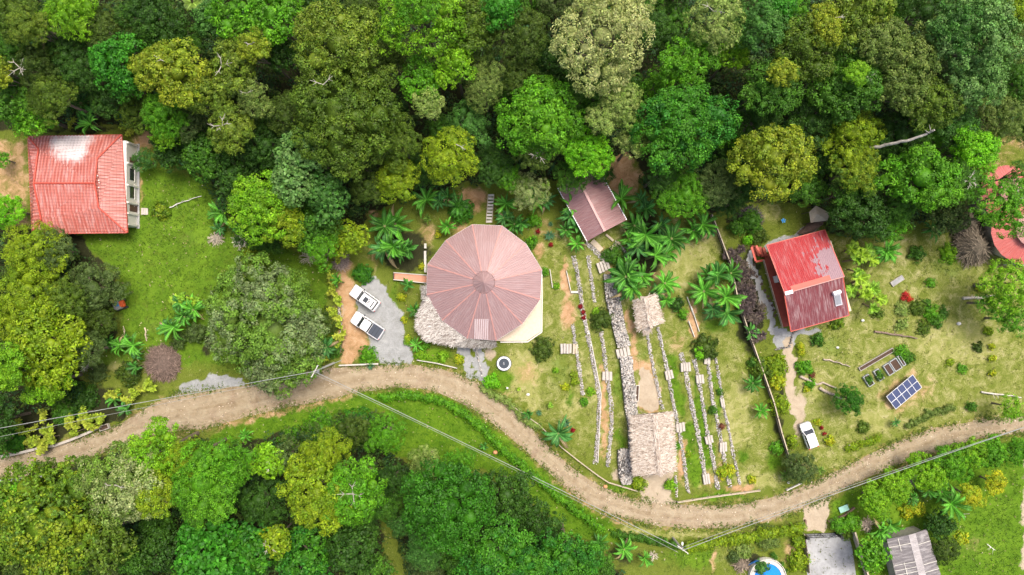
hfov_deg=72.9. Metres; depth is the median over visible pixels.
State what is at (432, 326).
thatched awning
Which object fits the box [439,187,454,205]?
banana plant
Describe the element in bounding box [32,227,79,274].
tree
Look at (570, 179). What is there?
tree
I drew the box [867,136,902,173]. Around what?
tree
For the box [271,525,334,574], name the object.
tree
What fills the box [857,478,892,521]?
tree
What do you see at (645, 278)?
banana plant
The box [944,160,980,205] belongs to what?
tree
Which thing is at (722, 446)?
stone steps
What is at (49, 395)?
tree
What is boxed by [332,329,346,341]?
croton
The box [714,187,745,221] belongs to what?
tree
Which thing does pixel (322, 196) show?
tree
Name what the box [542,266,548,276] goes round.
shrub
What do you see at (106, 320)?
tree
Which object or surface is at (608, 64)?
tree
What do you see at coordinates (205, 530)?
tree
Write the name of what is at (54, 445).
retaining wall
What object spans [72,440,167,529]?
tree
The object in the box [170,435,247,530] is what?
tree
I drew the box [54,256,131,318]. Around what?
tree
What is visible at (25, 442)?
croton
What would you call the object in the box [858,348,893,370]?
garden trough
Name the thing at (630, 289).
banana plant
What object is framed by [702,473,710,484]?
stone steps
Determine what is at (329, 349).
banana plant
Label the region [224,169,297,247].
tree
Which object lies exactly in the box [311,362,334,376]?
utility pole
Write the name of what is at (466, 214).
shrub
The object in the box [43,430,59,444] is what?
croton
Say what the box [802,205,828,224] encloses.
canvas shelter
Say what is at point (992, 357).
shrub
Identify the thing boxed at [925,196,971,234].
tree
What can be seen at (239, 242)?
brush heap
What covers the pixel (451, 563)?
tree
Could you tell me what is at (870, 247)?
broadleaf plant
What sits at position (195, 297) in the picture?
broadleaf plant
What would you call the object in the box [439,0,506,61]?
tree
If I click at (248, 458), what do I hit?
tree
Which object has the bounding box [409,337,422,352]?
banana plant
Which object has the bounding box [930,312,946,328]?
shrub
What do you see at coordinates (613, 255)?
shrub
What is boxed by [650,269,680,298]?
banana plant
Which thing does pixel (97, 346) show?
tree
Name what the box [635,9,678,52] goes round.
tree
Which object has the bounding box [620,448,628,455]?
stone steps
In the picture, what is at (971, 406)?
shrub
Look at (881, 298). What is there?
broadleaf plant
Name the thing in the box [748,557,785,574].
swimming pool
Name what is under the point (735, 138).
tree
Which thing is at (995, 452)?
tree
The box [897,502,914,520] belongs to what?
shrub
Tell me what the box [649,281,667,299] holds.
banana plant
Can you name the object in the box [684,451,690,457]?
shrub
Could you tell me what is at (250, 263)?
shrub
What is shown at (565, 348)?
stone steps
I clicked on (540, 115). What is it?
tree
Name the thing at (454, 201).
banana plant
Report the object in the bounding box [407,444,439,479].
tree
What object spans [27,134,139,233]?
tiled house
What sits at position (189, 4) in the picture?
giant leaf plant
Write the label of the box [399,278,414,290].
banana plant
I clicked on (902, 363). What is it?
planter box
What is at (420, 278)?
brick ramp
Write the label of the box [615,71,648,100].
tree
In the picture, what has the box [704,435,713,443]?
stone steps
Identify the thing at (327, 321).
shrub
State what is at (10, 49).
tree
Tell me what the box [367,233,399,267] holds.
banana plant
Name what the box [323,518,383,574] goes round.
tree
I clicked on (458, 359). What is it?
shrub
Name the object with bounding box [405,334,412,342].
shrub
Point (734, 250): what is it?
cordyline
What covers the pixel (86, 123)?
banana plant
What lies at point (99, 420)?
croton
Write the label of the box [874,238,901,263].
banana plant
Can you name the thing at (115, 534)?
tree
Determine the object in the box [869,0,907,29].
tree
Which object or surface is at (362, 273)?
shrub
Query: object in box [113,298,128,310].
mini digger
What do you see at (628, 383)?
rock bank
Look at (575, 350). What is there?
stone steps
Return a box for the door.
[130,205,137,211]
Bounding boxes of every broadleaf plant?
[168,293,181,304]
[177,292,188,301]
[186,297,196,304]
[192,295,201,306]
[842,254,863,265]
[843,239,860,255]
[845,283,859,298]
[847,267,864,277]
[849,269,870,287]
[856,247,870,262]
[856,287,873,301]
[862,301,879,313]
[864,242,875,255]
[864,254,878,266]
[866,280,880,294]
[872,292,887,306]
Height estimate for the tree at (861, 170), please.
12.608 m
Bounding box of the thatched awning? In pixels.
[414,285,497,348]
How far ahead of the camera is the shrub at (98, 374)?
99.39 m
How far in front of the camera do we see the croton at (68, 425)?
98.22 m
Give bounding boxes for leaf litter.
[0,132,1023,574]
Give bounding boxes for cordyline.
[721,251,729,260]
[727,247,734,255]
[728,247,736,256]
[732,281,741,291]
[734,254,742,264]
[737,244,746,252]
[737,276,746,284]
[738,281,748,292]
[739,259,748,268]
[739,303,750,316]
[744,284,755,295]
[745,313,758,323]
[746,264,753,276]
[746,297,756,307]
[751,335,759,343]
[754,300,766,311]
[755,310,765,320]
[757,329,766,342]
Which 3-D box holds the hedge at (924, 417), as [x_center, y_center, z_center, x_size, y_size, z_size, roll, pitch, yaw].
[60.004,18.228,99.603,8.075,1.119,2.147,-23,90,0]
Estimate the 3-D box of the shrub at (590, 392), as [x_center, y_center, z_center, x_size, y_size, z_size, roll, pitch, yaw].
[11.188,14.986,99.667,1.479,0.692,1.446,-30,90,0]
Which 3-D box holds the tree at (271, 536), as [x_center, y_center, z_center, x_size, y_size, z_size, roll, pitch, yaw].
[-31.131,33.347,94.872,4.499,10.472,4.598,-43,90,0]
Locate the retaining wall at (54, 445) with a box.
[0,427,101,457]
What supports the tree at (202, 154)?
on the ground
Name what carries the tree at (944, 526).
on the ground
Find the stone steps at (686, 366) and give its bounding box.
[680,362,690,371]
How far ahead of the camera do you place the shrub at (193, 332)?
98.48 m
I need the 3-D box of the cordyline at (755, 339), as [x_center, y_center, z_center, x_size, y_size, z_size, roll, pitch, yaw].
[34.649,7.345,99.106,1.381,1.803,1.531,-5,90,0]
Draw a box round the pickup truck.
[350,311,385,339]
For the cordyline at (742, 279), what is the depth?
98.50 m
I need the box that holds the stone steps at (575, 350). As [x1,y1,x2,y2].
[572,344,577,353]
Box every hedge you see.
[376,389,605,533]
[478,384,542,431]
[609,529,678,549]
[683,521,807,553]
[829,512,862,534]
[844,433,882,452]
[905,403,956,429]
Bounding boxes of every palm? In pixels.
[422,213,430,223]
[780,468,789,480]
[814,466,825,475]
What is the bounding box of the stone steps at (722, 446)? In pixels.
[719,442,726,451]
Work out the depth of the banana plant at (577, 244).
98.25 m
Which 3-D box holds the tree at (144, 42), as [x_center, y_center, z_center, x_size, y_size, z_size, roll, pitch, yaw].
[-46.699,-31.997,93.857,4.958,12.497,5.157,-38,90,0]
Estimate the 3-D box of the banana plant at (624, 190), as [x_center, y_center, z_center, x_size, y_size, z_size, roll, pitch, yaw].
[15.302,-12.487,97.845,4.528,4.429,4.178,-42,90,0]
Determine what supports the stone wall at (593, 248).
on the ground
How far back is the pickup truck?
98.87 m
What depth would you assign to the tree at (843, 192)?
91.23 m
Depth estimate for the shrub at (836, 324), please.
99.43 m
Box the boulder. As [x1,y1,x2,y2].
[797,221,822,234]
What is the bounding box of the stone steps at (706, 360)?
[704,357,709,363]
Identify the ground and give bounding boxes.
[0,0,1023,574]
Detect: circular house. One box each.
[972,165,1022,215]
[983,207,1023,263]
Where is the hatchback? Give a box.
[799,421,818,449]
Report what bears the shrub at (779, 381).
on the ground
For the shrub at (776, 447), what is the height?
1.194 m
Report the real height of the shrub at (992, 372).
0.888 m
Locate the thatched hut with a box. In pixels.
[632,293,665,335]
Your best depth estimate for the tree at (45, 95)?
89.19 m
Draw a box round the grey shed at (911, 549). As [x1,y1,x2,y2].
[879,526,940,574]
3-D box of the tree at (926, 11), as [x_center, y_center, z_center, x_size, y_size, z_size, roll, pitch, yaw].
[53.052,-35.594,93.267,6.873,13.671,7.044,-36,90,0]
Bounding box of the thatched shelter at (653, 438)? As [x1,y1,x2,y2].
[628,411,677,477]
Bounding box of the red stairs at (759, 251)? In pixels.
[750,245,766,262]
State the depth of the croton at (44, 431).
98.23 m
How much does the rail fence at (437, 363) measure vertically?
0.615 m
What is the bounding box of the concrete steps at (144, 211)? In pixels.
[141,208,147,214]
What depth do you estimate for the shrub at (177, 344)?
98.99 m
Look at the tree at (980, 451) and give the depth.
95.59 m
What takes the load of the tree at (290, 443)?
on the ground
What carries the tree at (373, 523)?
on the ground
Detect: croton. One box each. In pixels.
[12,417,27,432]
[16,425,30,435]
[23,434,31,445]
[26,435,41,445]
[29,423,40,431]
[34,436,48,455]
[37,408,48,423]
[39,423,55,434]
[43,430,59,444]
[44,432,55,444]
[63,417,80,430]
[64,413,74,424]
[65,117,77,129]
[69,425,83,435]
[76,415,91,429]
[78,405,92,416]
[84,413,93,426]
[89,423,100,431]
[92,412,105,424]
[103,390,119,399]
[114,388,121,396]
[118,122,125,129]
[120,395,135,404]
[125,124,133,137]
[128,388,139,399]
[136,386,145,395]
[142,378,157,392]
[326,272,341,285]
[326,288,337,297]
[328,284,335,289]
[328,306,337,316]
[330,315,342,323]
[331,254,340,264]
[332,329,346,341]
[333,295,342,306]
[335,321,342,328]
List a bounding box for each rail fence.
[338,363,378,365]
[417,359,456,368]
[512,406,637,491]
[676,489,760,502]
[785,483,801,490]
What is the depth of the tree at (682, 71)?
85.03 m
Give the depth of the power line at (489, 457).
93.63 m
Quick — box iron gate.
[802,531,843,539]
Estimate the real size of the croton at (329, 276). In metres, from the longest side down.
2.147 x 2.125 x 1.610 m
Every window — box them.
[130,168,134,181]
[130,184,134,198]
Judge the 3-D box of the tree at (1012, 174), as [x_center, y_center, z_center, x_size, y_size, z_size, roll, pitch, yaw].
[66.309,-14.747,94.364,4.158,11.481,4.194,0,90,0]
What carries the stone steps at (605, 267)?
on the ground
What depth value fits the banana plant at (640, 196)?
97.40 m
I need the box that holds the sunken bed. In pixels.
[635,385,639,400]
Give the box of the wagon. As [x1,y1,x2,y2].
[349,285,380,311]
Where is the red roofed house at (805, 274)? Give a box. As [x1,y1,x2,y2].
[763,229,850,331]
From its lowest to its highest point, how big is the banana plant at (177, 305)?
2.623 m
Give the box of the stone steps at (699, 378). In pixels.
[695,374,703,383]
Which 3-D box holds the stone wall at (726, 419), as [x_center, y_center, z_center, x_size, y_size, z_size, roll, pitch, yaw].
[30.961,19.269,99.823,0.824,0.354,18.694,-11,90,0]
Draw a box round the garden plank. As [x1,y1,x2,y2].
[424,251,425,271]
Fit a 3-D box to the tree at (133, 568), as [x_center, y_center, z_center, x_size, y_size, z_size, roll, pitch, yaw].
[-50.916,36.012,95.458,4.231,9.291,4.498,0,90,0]
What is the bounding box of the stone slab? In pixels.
[590,239,602,251]
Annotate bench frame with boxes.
[889,275,904,286]
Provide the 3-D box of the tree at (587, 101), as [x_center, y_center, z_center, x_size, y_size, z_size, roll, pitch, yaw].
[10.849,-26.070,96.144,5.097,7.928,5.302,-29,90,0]
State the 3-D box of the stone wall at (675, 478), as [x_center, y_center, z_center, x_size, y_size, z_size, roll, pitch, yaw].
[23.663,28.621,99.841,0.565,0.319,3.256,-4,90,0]
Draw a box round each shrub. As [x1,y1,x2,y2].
[0,419,26,453]
[51,397,79,425]
[66,380,99,413]
[83,362,110,386]
[114,359,143,388]
[150,200,171,221]
[169,332,189,349]
[182,321,207,343]
[236,254,266,282]
[241,244,257,255]
[276,424,300,450]
[297,429,317,455]
[299,252,314,263]
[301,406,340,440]
[319,333,343,359]
[320,305,337,332]
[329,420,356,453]
[338,406,371,441]
[352,263,374,285]
[358,345,379,365]
[358,425,388,450]
[374,412,392,428]
[396,291,406,301]
[400,315,407,323]
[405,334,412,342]
[412,349,429,363]
[418,262,425,269]
[419,341,430,351]
[435,230,441,237]
[436,351,448,362]
[447,195,474,225]
[453,354,463,364]
[482,372,500,388]
[524,235,537,250]
[526,212,541,228]
[528,336,555,363]
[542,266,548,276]
[552,282,560,289]
[552,367,558,373]
[560,382,570,391]
[569,370,577,378]
[570,377,578,386]
[578,397,588,406]
[585,387,595,396]
[588,306,613,333]
[592,307,599,315]
[600,242,626,266]
[631,475,648,492]
[650,550,658,561]
[662,476,678,491]
[669,295,684,311]
[676,307,689,321]
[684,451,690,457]
[689,333,719,361]
[694,346,704,359]
[708,405,718,414]
[714,462,734,480]
[716,388,723,395]
[725,549,740,563]
[726,219,744,235]
[731,539,754,558]
[739,207,762,233]
[741,235,753,245]
[746,352,772,382]
[746,356,758,366]
[746,473,756,483]
[748,224,770,245]
[754,558,770,574]
[755,523,780,551]
[764,352,788,375]
[767,394,790,416]
[768,440,783,455]
[769,373,786,390]
[786,434,799,449]
[787,548,811,572]
[790,531,806,549]
[794,360,813,375]
[796,342,804,350]
[797,349,805,356]
[802,385,810,392]
[803,377,815,389]
[809,332,825,346]
[811,418,822,425]
[823,434,835,446]
[827,317,844,330]
[842,532,852,540]
[855,420,872,433]
[870,307,884,320]
[893,300,909,317]
[894,318,908,330]
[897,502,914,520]
[907,245,927,264]
[907,297,927,316]
[908,501,925,516]
[915,318,931,337]
[921,299,930,308]
[923,303,940,321]
[924,277,936,287]
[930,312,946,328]
[938,241,957,264]
[939,304,949,318]
[944,356,954,367]
[953,530,968,544]
[956,363,967,374]
[964,401,978,412]
[971,341,983,352]
[982,326,993,335]
[987,343,995,350]
[988,355,996,361]
[988,369,996,376]
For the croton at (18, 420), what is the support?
on the ground
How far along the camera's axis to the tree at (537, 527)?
92.14 m
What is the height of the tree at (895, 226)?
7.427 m
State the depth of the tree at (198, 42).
92.16 m
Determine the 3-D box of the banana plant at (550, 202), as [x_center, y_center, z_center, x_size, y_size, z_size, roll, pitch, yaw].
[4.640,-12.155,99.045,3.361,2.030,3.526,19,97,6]
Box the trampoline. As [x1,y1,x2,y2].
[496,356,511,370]
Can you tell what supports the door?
in the tiled house at (84, 184)
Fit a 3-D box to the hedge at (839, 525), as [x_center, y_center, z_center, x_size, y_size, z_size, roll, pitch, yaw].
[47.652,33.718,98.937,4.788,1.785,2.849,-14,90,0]
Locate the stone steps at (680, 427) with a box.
[675,422,684,431]
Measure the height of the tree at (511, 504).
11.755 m
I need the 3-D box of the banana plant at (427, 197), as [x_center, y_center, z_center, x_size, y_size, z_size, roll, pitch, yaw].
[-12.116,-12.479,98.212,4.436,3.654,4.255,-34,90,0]
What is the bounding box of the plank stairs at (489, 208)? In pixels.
[486,194,493,222]
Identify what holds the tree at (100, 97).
on the ground
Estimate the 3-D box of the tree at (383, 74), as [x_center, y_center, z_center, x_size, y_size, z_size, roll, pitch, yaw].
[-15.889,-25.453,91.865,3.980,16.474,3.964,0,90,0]
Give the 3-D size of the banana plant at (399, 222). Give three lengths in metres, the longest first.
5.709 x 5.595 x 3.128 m
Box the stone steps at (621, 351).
[615,347,630,358]
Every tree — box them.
[0,0,85,50]
[0,25,32,64]
[0,54,41,92]
[0,76,56,121]
[0,152,15,168]
[0,193,29,230]
[0,220,70,288]
[0,260,61,341]
[0,316,12,351]
[0,341,62,391]
[0,395,31,442]
[0,431,12,459]
[0,454,105,574]
[0,481,17,510]
[0,560,15,574]
[4,4,57,47]
[5,92,67,138]
[6,43,83,94]
[6,297,93,390]
[9,563,44,574]
[19,358,82,405]
[25,73,98,125]
[27,457,91,502]
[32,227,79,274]
[36,0,119,41]
[37,31,91,83]
[39,275,89,326]
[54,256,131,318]
[62,19,94,48]
[64,504,139,574]
[67,299,118,339]
[67,458,110,489]
[68,55,124,91]
[70,330,113,371]
[70,566,99,574]
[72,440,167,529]
[77,3,140,52]
[85,557,124,574]
[87,29,145,93]
[89,82,134,119]
[108,71,167,107]
[111,0,190,48]
[115,415,199,477]
[115,540,145,574]
[118,94,154,134]
[124,565,158,574]
[126,518,181,574]
[127,39,183,92]
[129,21,169,52]
[130,146,157,172]
[130,468,176,519]
[137,503,176,541]
[139,91,198,138]
[145,36,212,108]
[145,113,189,152]
[153,139,188,173]
[153,435,226,485]
[162,21,208,61]
[169,103,209,143]
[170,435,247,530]
[170,512,255,574]
[181,126,232,183]
[182,67,239,116]
[190,0,230,38]
[191,500,228,532]
[202,249,329,400]
[204,0,268,40]
[204,76,255,113]
[206,100,256,155]
[207,438,259,492]
[209,29,269,99]
[211,147,263,198]
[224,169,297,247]
[226,519,277,574]
[229,220,264,252]
[231,75,276,118]
[234,473,287,526]
[236,26,295,86]
[241,116,292,171]
[242,0,305,52]
[248,441,287,479]
[252,229,283,254]
[256,32,302,74]
[259,192,306,247]
[259,517,295,560]
[264,89,301,135]
[268,155,316,207]
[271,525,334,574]
[272,127,329,177]
[273,434,299,474]
[275,453,353,536]
[287,65,405,170]
[290,0,384,86]
[295,204,343,253]
[296,425,352,472]
[297,230,339,273]
[298,0,345,25]
[303,167,350,227]
[317,129,377,182]
[322,454,388,528]
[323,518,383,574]
[327,218,370,258]
[330,412,375,457]
[337,0,383,39]
[348,166,382,205]
[349,509,381,536]
[357,555,397,574]
[363,411,408,455]
[368,63,397,95]
[369,0,468,58]
[369,110,425,174]
[371,93,408,126]
[372,12,397,41]
[372,36,408,76]
[372,153,420,204]
[372,488,403,522]
[373,461,408,505]
[386,509,408,537]
[388,485,415,517]
[393,0,440,47]
[397,52,440,104]
[398,451,497,559]
[399,467,428,494]
[404,532,442,571]
[406,152,438,189]
[406,562,443,574]
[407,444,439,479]
[411,85,446,122]
[414,43,445,71]
[419,125,480,186]
[423,113,459,144]
[433,40,477,97]
[435,538,460,562]
[438,447,476,481]
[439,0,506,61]
[439,550,482,574]
[446,99,494,151]
[452,513,537,574]
[454,32,499,77]
[464,59,506,114]
[475,143,514,187]
[475,466,535,524]
[478,0,522,52]
[493,73,585,160]
[495,5,550,70]
[495,76,519,111]
[495,159,520,190]
[499,54,540,96]
[506,545,562,574]
[510,171,550,210]
[510,496,566,561]
[511,127,558,172]
[513,0,540,12]
[527,31,580,82]
[533,524,605,574]
[536,0,574,19]
[537,70,557,102]
[549,0,656,97]
[550,80,582,114]
[552,157,591,194]
[555,63,586,98]
[559,124,615,178]
[572,0,656,48]
[577,542,615,574]
[578,79,607,113]
[584,106,614,135]
[591,49,634,90]
[592,164,615,185]
[594,90,614,119]
[596,81,646,133]
[612,122,650,160]
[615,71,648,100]
[628,78,742,177]
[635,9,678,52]
[639,65,676,103]
[641,154,679,195]
[644,0,671,13]
[651,168,711,218]
[654,0,693,37]
[657,31,721,87]
[664,0,688,10]
[682,0,746,55]
[694,157,741,207]
[707,37,750,82]
[707,142,750,176]
[713,109,744,149]
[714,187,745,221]
[720,0,749,14]
[726,9,753,45]
[726,122,820,202]
[727,0,791,61]
[727,96,787,140]
[728,170,761,207]
[736,57,800,109]
[737,54,804,116]
[755,0,798,27]
[761,11,840,82]
[773,0,809,27]
[781,450,817,484]
[785,89,839,150]
[785,166,830,207]
[804,49,891,125]
[807,2,848,48]
[812,60,870,100]
[814,142,847,177]
[815,0,897,53]
[816,109,887,167]
[821,178,863,208]
[823,139,881,197]
[825,200,862,235]
[827,185,894,242]
[829,31,859,57]
[830,382,865,416]
[854,14,910,66]
[854,535,892,574]
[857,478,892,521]
[860,63,932,116]
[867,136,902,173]
[868,104,935,165]
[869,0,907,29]
[869,125,934,148]
[870,141,964,213]
[873,212,914,241]
[877,20,949,95]
[878,465,913,505]
[879,76,965,131]
[882,0,996,73]
[885,183,916,225]
[886,0,914,10]
[893,0,953,35]
[905,450,951,491]
[909,50,1011,109]
[918,121,952,153]
[921,104,983,158]
[923,507,957,539]
[925,0,1023,81]
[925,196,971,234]
[931,124,1002,173]
[931,444,977,483]
[931,534,961,565]
[935,60,953,83]
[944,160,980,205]
[946,207,980,238]
[948,436,992,470]
[950,165,1023,227]
[951,224,994,269]
[953,481,986,508]
[966,287,1012,321]
[967,61,1023,105]
[968,189,1023,238]
[973,83,1023,144]
[973,257,1023,314]
[975,433,1008,469]
[979,158,1023,187]
[979,469,1008,496]
[984,304,1023,338]
[991,392,1023,423]
[996,113,1023,147]
[1000,28,1023,63]
[1001,0,1023,29]
[1003,51,1023,73]
[1003,435,1023,467]
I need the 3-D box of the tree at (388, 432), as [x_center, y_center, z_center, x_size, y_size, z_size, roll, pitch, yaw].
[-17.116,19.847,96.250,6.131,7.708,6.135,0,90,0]
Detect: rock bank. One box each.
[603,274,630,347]
[617,450,633,484]
[619,356,637,453]
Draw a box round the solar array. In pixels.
[885,374,921,408]
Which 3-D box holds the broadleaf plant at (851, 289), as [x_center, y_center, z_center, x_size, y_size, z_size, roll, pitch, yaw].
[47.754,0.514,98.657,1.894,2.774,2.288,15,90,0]
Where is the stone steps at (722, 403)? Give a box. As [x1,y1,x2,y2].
[720,398,724,406]
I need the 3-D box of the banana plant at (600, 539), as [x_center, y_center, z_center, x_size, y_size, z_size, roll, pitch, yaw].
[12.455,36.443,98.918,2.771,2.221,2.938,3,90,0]
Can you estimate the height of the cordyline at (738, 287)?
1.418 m
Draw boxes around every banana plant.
[61,86,94,119]
[75,110,102,134]
[80,101,98,122]
[103,333,116,351]
[105,391,121,407]
[108,335,124,356]
[115,331,146,356]
[115,401,131,415]
[118,332,131,348]
[125,361,143,374]
[131,347,144,361]
[156,316,183,341]
[156,318,172,335]
[172,292,186,311]
[173,307,195,326]
[178,293,205,322]
[206,197,233,224]
[207,207,219,223]
[209,222,226,235]
[238,427,252,441]
[314,336,339,359]
[330,272,344,287]
[367,207,404,242]
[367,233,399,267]
[375,229,405,258]
[376,205,412,240]
[391,241,410,264]
[398,238,417,258]
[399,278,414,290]
[406,302,418,317]
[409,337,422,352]
[410,184,437,216]
[431,191,449,211]
[437,216,457,235]
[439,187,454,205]
[447,189,470,217]
[480,442,488,450]
[493,192,516,217]
[494,208,513,225]
[503,211,523,234]
[514,217,530,231]
[522,409,532,419]
[523,198,546,212]
[537,192,558,214]
[541,414,572,447]
[555,221,575,238]
[556,208,575,226]
[560,192,576,215]
[566,234,586,253]
[568,221,581,234]
[590,532,608,548]
[602,258,647,298]
[609,263,619,277]
[610,278,637,300]
[611,178,639,212]
[613,535,637,561]
[615,255,639,272]
[617,230,633,251]
[621,209,650,235]
[622,232,650,258]
[623,273,648,299]
[626,189,648,209]
[627,216,666,251]
[631,261,655,289]
[635,196,656,220]
[637,550,653,566]
[642,242,673,270]
[649,212,670,235]
[649,233,665,252]
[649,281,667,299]
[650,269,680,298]
[657,243,677,264]
[658,292,675,308]
[659,219,689,255]
[678,216,704,243]
[685,272,720,308]
[692,212,718,237]
[696,263,718,286]
[699,228,716,240]
[702,296,722,320]
[704,260,730,287]
[711,284,747,317]
[713,301,743,326]
[721,257,742,285]
[742,374,764,392]
[744,322,760,339]
[751,402,770,418]
[866,519,893,542]
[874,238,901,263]
[876,246,896,262]
[880,517,905,534]
[891,417,900,426]
[905,490,918,506]
[915,486,938,498]
[922,217,941,242]
[927,482,950,503]
[938,484,971,521]
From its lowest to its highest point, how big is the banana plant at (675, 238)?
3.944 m
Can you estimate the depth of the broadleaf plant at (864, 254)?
96.52 m
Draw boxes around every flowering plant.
[718,423,725,430]
[902,290,908,299]
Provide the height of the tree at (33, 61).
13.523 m
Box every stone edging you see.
[338,307,342,351]
[476,349,482,378]
[775,330,798,349]
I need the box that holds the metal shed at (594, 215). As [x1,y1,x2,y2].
[557,171,626,240]
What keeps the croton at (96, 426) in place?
on the ground
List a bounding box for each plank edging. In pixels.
[591,342,600,391]
[597,393,601,462]
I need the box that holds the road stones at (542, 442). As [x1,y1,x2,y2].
[0,361,1021,531]
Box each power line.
[0,372,319,436]
[2,371,313,427]
[314,371,682,549]
[315,374,676,551]
[684,427,1023,549]
[685,427,1022,546]
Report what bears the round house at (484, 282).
on the ground
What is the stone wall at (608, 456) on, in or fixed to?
on the ground
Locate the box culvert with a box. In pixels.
[99,423,110,430]
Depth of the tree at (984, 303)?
94.01 m
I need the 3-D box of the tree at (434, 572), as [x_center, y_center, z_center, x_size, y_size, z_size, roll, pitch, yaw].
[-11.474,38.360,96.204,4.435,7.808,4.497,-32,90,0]
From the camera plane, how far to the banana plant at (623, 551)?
98.12 m
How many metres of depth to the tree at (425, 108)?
85.42 m
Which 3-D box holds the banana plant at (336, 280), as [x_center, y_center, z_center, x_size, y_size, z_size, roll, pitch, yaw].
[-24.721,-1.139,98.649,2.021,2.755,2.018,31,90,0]
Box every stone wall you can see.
[571,255,601,464]
[571,324,584,395]
[585,242,604,260]
[586,255,595,301]
[599,331,613,466]
[646,335,663,409]
[656,327,689,492]
[674,475,677,496]
[679,352,706,473]
[692,358,719,489]
[706,361,731,487]
[715,357,740,484]
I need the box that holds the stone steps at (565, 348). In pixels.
[560,343,571,353]
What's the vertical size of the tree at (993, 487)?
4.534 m
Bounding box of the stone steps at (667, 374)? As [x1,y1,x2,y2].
[664,370,673,379]
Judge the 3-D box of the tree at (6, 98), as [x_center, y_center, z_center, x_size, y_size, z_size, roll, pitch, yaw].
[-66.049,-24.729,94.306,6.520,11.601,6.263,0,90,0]
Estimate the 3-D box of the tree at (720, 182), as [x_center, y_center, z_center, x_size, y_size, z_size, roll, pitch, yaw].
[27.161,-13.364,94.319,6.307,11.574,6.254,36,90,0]
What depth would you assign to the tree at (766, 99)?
84.26 m
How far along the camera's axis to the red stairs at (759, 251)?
99.20 m
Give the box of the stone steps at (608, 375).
[602,371,611,380]
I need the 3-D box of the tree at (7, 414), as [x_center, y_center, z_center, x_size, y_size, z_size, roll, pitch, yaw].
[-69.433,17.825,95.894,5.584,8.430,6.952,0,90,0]
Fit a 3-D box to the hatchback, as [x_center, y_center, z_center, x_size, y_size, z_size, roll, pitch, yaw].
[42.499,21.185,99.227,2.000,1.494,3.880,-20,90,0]
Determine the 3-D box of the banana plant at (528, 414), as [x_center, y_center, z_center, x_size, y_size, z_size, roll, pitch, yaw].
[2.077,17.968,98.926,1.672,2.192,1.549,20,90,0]
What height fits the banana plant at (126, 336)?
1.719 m
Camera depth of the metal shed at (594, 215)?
96.53 m
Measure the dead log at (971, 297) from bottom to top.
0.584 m
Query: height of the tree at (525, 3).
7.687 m
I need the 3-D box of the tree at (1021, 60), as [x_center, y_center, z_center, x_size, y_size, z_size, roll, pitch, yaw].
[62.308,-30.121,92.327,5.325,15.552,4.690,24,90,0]
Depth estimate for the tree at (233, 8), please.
84.05 m
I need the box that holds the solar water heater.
[832,290,842,305]
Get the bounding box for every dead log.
[169,196,200,207]
[799,375,836,388]
[819,386,841,398]
[823,358,849,366]
[874,330,917,338]
[962,294,994,299]
[981,391,1021,397]
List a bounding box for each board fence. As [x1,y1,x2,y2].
[802,533,809,573]
[851,530,868,574]
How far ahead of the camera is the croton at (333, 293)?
98.33 m
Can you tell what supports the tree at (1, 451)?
on the ground
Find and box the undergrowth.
[0,0,1023,574]
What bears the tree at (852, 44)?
on the ground
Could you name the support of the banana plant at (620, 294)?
on the ground
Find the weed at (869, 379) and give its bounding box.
[864,375,873,384]
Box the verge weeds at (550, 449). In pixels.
[0,357,1023,534]
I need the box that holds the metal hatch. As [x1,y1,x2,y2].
[838,504,848,512]
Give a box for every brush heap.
[142,342,181,383]
[208,232,224,247]
[230,232,245,249]
[332,254,351,272]
[730,558,750,573]
[737,205,764,230]
[859,517,874,532]
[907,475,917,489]
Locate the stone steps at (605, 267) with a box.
[596,261,609,273]
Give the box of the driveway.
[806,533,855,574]
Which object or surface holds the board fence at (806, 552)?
on the ground
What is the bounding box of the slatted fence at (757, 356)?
[709,214,791,466]
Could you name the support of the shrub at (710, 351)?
on the ground
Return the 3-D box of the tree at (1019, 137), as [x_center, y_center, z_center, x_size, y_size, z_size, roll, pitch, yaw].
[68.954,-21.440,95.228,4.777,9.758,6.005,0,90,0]
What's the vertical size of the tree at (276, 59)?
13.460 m
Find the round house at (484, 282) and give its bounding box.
[426,224,542,342]
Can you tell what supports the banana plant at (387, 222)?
on the ground
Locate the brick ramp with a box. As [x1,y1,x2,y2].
[393,272,426,282]
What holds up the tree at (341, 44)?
on the ground
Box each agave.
[366,362,374,369]
[543,231,554,239]
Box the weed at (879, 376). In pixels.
[874,369,885,380]
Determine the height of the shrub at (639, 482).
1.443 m
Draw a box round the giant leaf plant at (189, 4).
[182,0,203,17]
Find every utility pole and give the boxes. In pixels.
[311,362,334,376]
[672,537,687,553]
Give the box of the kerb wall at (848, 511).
[827,507,854,521]
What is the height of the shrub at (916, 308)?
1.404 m
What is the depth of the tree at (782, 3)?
83.52 m
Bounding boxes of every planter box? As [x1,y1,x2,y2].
[862,374,874,386]
[872,368,884,379]
[882,362,894,375]
[888,357,901,371]
[896,356,905,365]
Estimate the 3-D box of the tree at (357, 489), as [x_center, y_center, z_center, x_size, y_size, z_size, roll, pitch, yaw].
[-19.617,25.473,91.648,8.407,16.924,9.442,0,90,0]
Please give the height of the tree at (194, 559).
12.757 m
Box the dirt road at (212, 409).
[0,364,1023,528]

